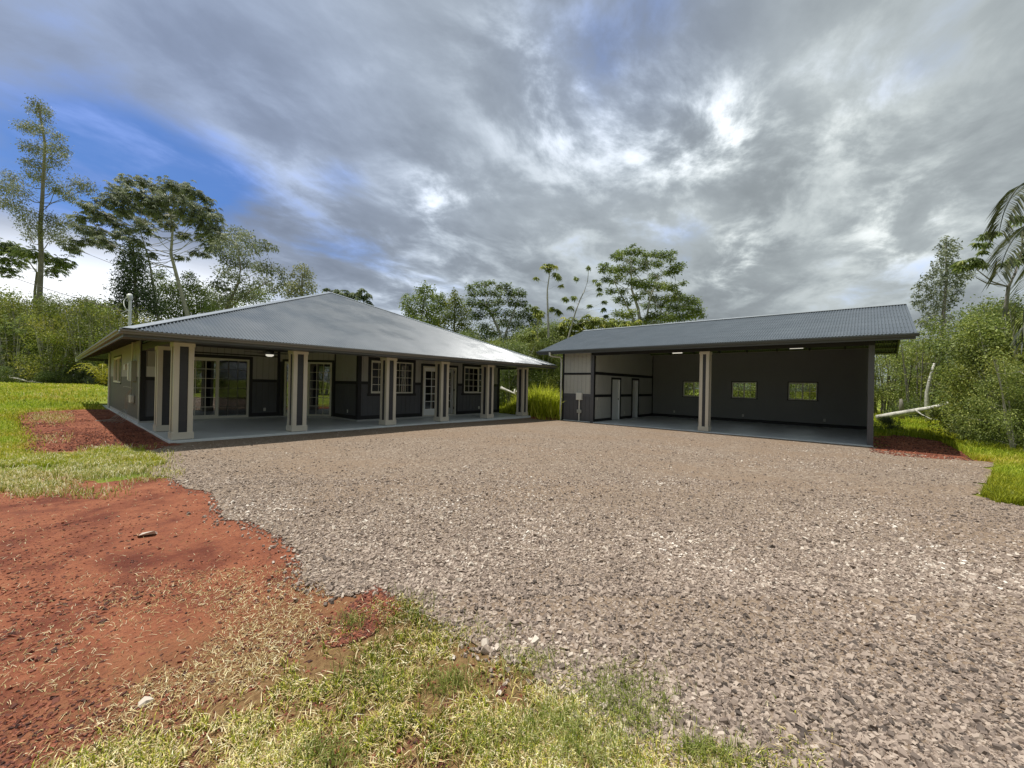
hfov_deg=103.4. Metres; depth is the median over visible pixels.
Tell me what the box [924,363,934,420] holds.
bent trunk
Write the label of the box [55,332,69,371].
dead snag
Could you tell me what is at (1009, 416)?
bush
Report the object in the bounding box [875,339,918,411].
thin tree
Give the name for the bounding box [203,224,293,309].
crooked tree
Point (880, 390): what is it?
tall shrub
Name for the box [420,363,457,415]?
french door
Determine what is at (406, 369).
window
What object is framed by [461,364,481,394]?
window
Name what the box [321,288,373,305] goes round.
palmate tree
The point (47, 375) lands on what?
bush
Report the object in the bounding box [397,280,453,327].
lumpy tree
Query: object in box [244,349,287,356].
ceiling fan
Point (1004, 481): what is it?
grass
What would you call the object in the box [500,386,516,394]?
fallen branch
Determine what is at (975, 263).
palmate tree
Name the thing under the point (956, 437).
bush
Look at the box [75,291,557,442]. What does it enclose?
house
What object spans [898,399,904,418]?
tree stump
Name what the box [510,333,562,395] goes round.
tall shrub
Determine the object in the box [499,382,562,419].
tall grass
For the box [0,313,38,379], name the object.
broadleaf shrub
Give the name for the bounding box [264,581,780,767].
green tufts
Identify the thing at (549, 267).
thin tree
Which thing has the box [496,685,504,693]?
stone
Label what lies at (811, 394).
tall shrub
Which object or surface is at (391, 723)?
foreground grass
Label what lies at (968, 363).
bush
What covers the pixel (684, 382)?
window
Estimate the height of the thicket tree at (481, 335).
6.290 m
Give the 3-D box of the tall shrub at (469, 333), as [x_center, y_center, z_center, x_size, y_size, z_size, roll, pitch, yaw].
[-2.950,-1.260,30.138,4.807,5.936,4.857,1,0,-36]
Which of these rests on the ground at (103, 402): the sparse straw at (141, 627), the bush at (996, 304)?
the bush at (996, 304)
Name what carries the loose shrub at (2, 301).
on the ground at (103, 402)
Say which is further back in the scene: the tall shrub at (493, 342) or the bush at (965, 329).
the tall shrub at (493, 342)
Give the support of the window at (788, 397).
in the garage
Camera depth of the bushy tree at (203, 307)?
44.14 m
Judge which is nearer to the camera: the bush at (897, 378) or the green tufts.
the green tufts
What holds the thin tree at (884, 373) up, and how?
on the ground at (103, 402)
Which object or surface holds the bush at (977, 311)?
on the ground at (103, 402)
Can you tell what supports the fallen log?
on the grass at (1004, 481)
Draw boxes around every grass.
[0,381,166,466]
[0,441,184,499]
[24,410,74,443]
[31,586,833,767]
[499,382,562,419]
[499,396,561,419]
[873,410,1023,505]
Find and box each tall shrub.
[0,296,30,368]
[1,297,33,330]
[11,290,111,380]
[64,292,140,376]
[140,316,166,323]
[455,329,486,341]
[483,335,516,402]
[491,338,542,405]
[504,320,553,394]
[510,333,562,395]
[538,317,577,393]
[540,339,562,394]
[684,383,698,394]
[685,382,751,396]
[733,383,755,397]
[746,383,815,399]
[791,383,815,399]
[874,363,896,411]
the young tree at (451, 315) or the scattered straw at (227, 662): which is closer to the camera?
the scattered straw at (227, 662)
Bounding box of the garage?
[536,303,919,446]
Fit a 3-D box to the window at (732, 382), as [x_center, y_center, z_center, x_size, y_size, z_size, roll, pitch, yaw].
[11.142,0.293,19.387,1.163,0.837,0.098,1,0,41]
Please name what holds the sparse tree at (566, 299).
on the ground at (103, 402)
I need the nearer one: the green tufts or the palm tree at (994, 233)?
the green tufts
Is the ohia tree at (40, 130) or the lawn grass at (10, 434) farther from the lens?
the ohia tree at (40, 130)
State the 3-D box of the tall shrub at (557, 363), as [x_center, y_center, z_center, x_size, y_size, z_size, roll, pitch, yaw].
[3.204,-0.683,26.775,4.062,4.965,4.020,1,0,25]
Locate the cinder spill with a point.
(366, 601)
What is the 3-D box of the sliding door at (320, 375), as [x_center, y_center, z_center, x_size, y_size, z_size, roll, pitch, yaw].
[-7.912,0.148,15.703,1.952,2.177,0.090,1,0,-4]
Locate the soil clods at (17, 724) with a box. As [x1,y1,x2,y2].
[0,479,676,767]
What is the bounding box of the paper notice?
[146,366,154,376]
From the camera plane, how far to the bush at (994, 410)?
12.32 m
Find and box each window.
[113,355,121,383]
[367,357,415,395]
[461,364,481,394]
[682,381,698,396]
[731,381,757,398]
[787,382,817,400]
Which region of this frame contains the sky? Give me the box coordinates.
[0,0,1023,389]
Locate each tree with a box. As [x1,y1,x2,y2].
[0,93,100,381]
[0,238,83,308]
[56,173,228,320]
[100,235,177,320]
[142,266,275,320]
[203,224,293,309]
[278,263,322,298]
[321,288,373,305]
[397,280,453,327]
[431,287,478,336]
[461,279,542,389]
[462,326,532,395]
[517,306,560,375]
[533,263,564,389]
[554,314,641,339]
[561,265,609,337]
[596,243,706,324]
[874,332,952,417]
[874,343,938,415]
[874,345,901,410]
[874,345,915,414]
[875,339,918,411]
[910,235,978,415]
[948,215,1023,331]
[982,183,1023,359]
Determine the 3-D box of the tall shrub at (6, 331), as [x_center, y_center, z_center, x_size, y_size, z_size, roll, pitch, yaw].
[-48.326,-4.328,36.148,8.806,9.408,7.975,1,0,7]
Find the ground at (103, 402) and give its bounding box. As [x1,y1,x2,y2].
[0,378,1021,505]
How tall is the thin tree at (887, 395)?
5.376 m
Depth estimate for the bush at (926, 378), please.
24.93 m
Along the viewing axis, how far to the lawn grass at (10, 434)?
15.69 m
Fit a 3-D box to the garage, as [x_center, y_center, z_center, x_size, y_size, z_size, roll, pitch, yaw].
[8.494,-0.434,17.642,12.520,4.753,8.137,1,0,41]
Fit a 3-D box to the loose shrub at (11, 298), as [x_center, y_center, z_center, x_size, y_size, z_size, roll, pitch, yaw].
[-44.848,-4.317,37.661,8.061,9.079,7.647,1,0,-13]
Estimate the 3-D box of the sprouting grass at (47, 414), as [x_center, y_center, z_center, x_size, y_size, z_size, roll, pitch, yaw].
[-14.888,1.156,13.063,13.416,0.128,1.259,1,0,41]
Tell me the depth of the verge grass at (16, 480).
5.98 m
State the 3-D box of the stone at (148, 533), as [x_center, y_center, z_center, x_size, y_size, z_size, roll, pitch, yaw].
[-3.422,1.399,3.785,0.159,0.066,0.122,1,0,-34]
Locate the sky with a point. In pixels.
(796, 155)
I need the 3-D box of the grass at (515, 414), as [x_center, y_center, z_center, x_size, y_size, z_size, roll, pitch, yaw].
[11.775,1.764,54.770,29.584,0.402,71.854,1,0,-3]
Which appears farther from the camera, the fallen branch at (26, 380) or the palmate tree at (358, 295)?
the palmate tree at (358, 295)
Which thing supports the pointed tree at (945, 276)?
on the ground at (103, 402)
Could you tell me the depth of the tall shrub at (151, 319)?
37.54 m
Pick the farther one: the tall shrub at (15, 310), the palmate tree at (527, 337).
the tall shrub at (15, 310)
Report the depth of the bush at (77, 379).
33.79 m
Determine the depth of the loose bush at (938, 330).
22.53 m
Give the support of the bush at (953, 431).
on the ground at (103, 402)
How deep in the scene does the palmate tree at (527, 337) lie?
26.95 m
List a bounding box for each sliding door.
[193,354,252,418]
[281,359,334,415]
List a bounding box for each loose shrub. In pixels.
[0,283,38,365]
[0,286,74,379]
[1,309,88,380]
[36,296,133,383]
[70,301,155,374]
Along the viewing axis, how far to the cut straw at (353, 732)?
1.69 m
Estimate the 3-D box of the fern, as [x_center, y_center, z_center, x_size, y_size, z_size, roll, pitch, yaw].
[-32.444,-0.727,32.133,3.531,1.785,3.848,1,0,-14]
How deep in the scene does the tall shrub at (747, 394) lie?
28.18 m
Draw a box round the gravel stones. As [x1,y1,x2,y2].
[134,430,1023,767]
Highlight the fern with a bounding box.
[70,363,107,385]
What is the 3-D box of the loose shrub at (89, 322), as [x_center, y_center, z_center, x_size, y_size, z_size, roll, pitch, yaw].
[-36.154,-3.541,34.852,6.554,7.782,6.910,1,0,31]
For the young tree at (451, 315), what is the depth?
34.75 m
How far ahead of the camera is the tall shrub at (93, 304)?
43.31 m
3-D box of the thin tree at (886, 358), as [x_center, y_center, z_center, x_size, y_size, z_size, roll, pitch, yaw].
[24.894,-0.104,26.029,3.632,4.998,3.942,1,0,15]
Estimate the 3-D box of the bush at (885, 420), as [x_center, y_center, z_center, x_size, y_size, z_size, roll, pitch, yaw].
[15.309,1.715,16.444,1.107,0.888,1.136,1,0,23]
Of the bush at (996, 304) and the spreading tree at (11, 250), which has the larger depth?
the spreading tree at (11, 250)
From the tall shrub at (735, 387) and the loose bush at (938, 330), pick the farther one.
the tall shrub at (735, 387)
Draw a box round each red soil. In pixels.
[0,472,677,767]
[16,409,183,453]
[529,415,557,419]
[873,435,993,462]
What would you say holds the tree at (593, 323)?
on the ground at (103, 402)
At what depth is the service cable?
14.96 m
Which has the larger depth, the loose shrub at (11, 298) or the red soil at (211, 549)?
the loose shrub at (11, 298)
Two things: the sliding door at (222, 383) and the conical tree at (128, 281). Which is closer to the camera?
the sliding door at (222, 383)
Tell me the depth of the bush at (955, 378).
13.04 m
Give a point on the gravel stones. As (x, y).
(476, 576)
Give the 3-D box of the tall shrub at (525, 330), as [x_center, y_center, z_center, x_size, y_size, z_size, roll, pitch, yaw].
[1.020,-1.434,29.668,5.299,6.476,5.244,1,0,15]
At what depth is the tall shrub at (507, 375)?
24.66 m
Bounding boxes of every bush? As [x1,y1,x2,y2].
[0,366,32,382]
[14,366,46,382]
[31,367,74,383]
[60,369,91,383]
[81,367,107,385]
[873,415,903,429]
[880,348,929,409]
[883,332,946,412]
[884,398,934,418]
[888,328,959,416]
[903,341,965,415]
[905,300,1019,412]
[907,311,1023,441]
[912,322,965,403]
[916,294,1012,414]
[917,295,1023,417]
[925,331,1022,431]
[926,306,1019,412]
[931,290,1023,406]
[934,299,1008,388]
[934,305,1023,440]
[943,346,1023,450]
[944,423,977,436]
[946,363,1023,443]
[952,417,1022,444]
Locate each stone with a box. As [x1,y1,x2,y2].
[137,531,156,536]
[138,696,153,706]
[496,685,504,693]
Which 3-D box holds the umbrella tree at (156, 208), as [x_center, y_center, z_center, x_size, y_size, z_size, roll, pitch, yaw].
[-37.060,-10.875,41.125,18.577,22.648,8.985,1,0,18]
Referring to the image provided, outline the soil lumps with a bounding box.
[0,488,351,762]
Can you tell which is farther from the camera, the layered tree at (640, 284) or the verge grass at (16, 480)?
the layered tree at (640, 284)
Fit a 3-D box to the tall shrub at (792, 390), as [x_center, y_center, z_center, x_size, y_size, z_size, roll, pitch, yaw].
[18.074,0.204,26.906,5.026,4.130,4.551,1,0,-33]
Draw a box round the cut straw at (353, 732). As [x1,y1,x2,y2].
[24,588,840,767]
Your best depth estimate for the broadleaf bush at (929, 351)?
26.68 m
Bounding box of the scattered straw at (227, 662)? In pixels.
[0,562,346,767]
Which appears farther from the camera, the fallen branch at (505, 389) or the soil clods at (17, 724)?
the fallen branch at (505, 389)
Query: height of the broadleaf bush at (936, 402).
5.368 m
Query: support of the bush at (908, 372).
on the ground at (103, 402)
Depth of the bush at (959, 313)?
22.74 m
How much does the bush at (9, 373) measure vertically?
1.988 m
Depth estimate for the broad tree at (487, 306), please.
32.77 m
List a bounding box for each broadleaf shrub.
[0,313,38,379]
[61,298,138,382]
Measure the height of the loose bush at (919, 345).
6.105 m
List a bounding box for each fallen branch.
[2,376,42,382]
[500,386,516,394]
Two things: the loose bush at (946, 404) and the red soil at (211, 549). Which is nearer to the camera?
the red soil at (211, 549)
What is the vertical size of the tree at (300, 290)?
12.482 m
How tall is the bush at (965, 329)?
6.540 m
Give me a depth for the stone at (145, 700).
1.83 m
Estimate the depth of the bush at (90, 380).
33.23 m
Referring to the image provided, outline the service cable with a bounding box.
[1,273,127,312]
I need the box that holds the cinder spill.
[322,585,401,647]
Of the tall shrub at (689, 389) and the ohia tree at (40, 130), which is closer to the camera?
the tall shrub at (689, 389)
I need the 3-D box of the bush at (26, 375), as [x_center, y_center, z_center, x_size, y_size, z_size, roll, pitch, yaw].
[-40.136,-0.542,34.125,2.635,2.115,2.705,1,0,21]
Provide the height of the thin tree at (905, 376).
5.591 m
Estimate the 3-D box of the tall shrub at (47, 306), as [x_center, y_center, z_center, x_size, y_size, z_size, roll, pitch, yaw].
[-40.304,-4.186,37.338,8.545,9.068,7.221,1,0,26]
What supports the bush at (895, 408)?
on the ground at (103, 402)
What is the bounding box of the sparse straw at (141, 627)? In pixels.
[0,482,304,693]
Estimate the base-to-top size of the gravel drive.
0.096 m
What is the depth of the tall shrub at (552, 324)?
29.82 m
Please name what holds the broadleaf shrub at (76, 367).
on the ground at (103, 402)
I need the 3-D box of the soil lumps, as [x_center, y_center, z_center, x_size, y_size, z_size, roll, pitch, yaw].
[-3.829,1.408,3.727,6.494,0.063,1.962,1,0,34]
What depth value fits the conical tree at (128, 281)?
38.70 m
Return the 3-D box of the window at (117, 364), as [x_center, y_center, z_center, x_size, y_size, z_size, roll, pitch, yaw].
[-16.382,-0.595,16.808,2.880,1.158,0.098,1,0,41]
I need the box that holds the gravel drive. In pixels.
[147,418,1023,767]
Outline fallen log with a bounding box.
[876,403,950,419]
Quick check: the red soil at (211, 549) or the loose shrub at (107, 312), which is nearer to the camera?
the red soil at (211, 549)

